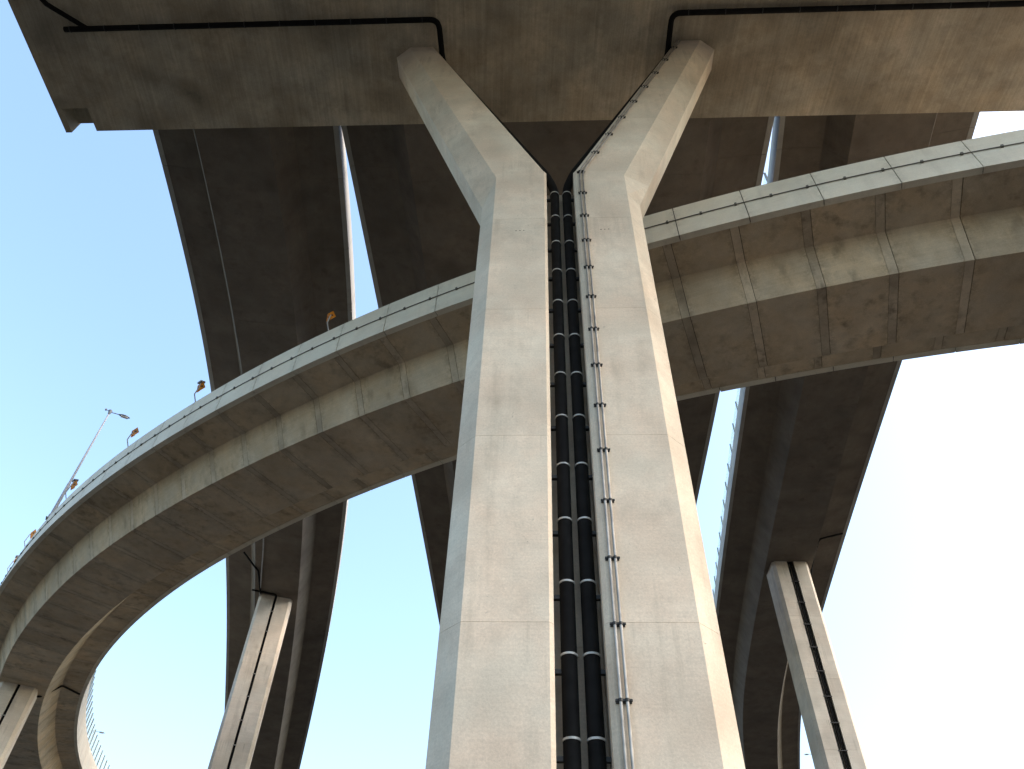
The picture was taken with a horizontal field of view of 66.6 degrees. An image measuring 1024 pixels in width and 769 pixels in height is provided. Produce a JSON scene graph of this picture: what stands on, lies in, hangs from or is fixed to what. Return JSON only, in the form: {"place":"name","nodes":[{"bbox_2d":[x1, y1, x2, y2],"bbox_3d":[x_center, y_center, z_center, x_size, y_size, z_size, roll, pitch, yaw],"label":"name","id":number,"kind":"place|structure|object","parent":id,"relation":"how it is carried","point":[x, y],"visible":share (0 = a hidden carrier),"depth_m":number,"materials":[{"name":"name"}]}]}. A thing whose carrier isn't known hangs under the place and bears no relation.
{"place":"outdoors","nodes":[
{"label":"outdoors","id":0,"kind":"place"},
{"bbox_2d":[0,0,1023,768],"label":"sky","id":1,"kind":"structure","parent":0,"point":[923,612],"materials":[{"name":"blue"}]},
{"label":"ground","id":2,"kind":"structure","parent":0,"visible":0},
{"bbox_2d":[0,681,37,768],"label":"support pier","id":3,"kind":"structure","parent":2,"relation":"on","point":[17,701],"depth_m":63.36,"materials":[{"name":"concrete"}]},
{"bbox_2d":[0,129,1023,768],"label":"ramp viaduct","id":4,"kind":"object","parent":3,"relation":"on","point":[918,253],"visible":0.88,"depth_m":37.05,"materials":[{"name":"concrete"}]},
{"bbox_2d":[24,529,35,546],"bbox_3d":[-35.596,11.445,57.437,0.461,1.875,0.590,32,-54,-25],"label":"curve sign","id":5,"kind":"object","parent":4,"relation":"on","point":[32,533],"visible":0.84,"depth_m":57.72,"materials":[{"name":"metal"}]},
{"bbox_2d":[37,685,79,697],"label":"drain pipe","id":6,"kind":"object","parent":4,"relation":"attached to","point":[66,687],"visible":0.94,"depth_m":68.49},
{"bbox_2d":[65,479,78,497],"bbox_3d":[-29.835,7.170,52.608,0.461,1.978,0.590,36,-56,-28],"label":"curve sign","id":7,"kind":"object","parent":4,"relation":"on","point":[74,484],"visible":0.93,"depth_m":52.93,"materials":[{"name":"metal"}]},
{"bbox_2d":[45,408,129,519],"bbox_3d":[-31.161,5.816,57.595,1.900,10.645,0.440,22,-50,-18],"label":"lamp post","id":8,"kind":"object","parent":4,"relation":"on","point":[110,411],"visible":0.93,"depth_m":57.11,"materials":[{"name":"metal"}]},
{"bbox_2d":[86,670,109,768],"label":"noise barrier","id":9,"kind":"object","parent":4,"relation":"on","point":[92,680],"visible":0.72,"depth_m":84.75,"materials":[{"name":"white plastic"}]},
{"bbox_2d":[127,427,138,446],"bbox_3d":[-23.525,3.336,48.060,0.590,1.875,0.461,-31,-55,27],"label":"curve sign","id":10,"kind":"object","parent":4,"relation":"on","point":[134,432],"visible":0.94,"depth_m":48.38,"materials":[{"name":"metal"}]},
{"bbox_2d":[194,380,205,401],"bbox_3d":[-18.115,0.484,44.817,0.590,1.977,0.461,-28,-54,25],"label":"curve sign","id":11,"kind":"object","parent":4,"relation":"on","point":[201,385],"visible":0.98,"depth_m":45.17,"materials":[{"name":"metal"}]},
{"bbox_2d":[326,311,335,330],"bbox_3d":[-9.566,-3.219,40.380,0.589,1.875,0.460,-23,-52,21],"label":"curve sign","id":12,"kind":"object","parent":4,"relation":"on","point":[330,315],"visible":1,"depth_m":40.70,"materials":[{"name":"metal"}]},
{"bbox_2d":[208,594,291,768],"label":"support pier","id":13,"kind":"structure","parent":2,"relation":"on","point":[237,737],"depth_m":69.47,"materials":[{"name":"concrete"}]},
{"bbox_2d":[153,126,355,768],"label":"road viaduct","id":14,"kind":"object","parent":13,"relation":"on","point":[263,217],"visible":0.61,"depth_m":51.57,"materials":[{"name":"concrete"}]},
{"bbox_2d":[243,552,260,593],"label":"drain pipe","id":15,"kind":"object","parent":14,"relation":"attached to","point":[251,562],"visible":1,"depth_m":72.95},
{"bbox_2d":[259,538,263,595],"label":"drain pipe","id":16,"kind":"object","parent":14,"relation":"attached to","point":[262,565],"visible":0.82,"depth_m":72.14,"materials":[{"name":"metal"}]},
{"bbox_2d":[252,589,276,600],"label":"drain pipe","id":17,"kind":"object","parent":14,"relation":"attached to","point":[275,595],"visible":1,"depth_m":75.38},
{"bbox_2d":[397,40,744,768],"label":"pier","id":18,"kind":"structure","parent":2,"relation":"on","point":[497,696],"depth_m":18.31,"materials":[{"name":"concrete"}]},
{"bbox_2d":[40,0,581,768],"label":"drainpipe","id":19,"kind":"object","parent":18,"relation":"attached to","point":[570,758],"visible":0.94,"depth_m":20.27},
{"bbox_2d":[8,0,1023,132],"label":"crossbeam","id":20,"kind":"object","parent":18,"relation":"on","point":[538,60],"visible":0.89,"depth_m":39.34,"materials":[{"name":"concrete"}]},
{"bbox_2d":[341,116,774,624],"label":"road viaduct","id":21,"kind":"object","parent":20,"relation":"on","point":[420,225],"visible":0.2,"depth_m":45.98,"materials":[{"name":"concrete"}]},
{"bbox_2d":[577,40,680,768],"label":"conduit pair","id":22,"kind":"object","parent":18,"relation":"attached to","point":[621,624],"visible":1,"depth_m":18.20},
{"bbox_2d":[562,0,1023,768],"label":"drainpipe","id":23,"kind":"object","parent":18,"relation":"attached to","point":[594,672],"visible":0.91,"depth_m":20.05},
{"bbox_2d":[767,561,867,768],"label":"support pier","id":24,"kind":"structure","parent":2,"relation":"on","point":[833,738],"depth_m":63.46,"materials":[{"name":"concrete"}]},
{"bbox_2d":[714,112,979,768],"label":"road viaduct","id":25,"kind":"object","parent":24,"relation":"on","point":[802,448],"visible":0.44,"depth_m":64.20,"materials":[{"name":"concrete"}]},
{"bbox_2d":[712,172,766,595],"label":"noise barrier","id":26,"kind":"object","parent":25,"relation":"on","point":[764,173],"visible":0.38,"depth_m":70.41,"materials":[{"name":"white plastic"}]},
{"bbox_2d":[810,533,842,574],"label":"drain pipe","id":27,"kind":"object","parent":25,"relation":"attached to","point":[821,538],"visible":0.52,"depth_m":71.01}
]}

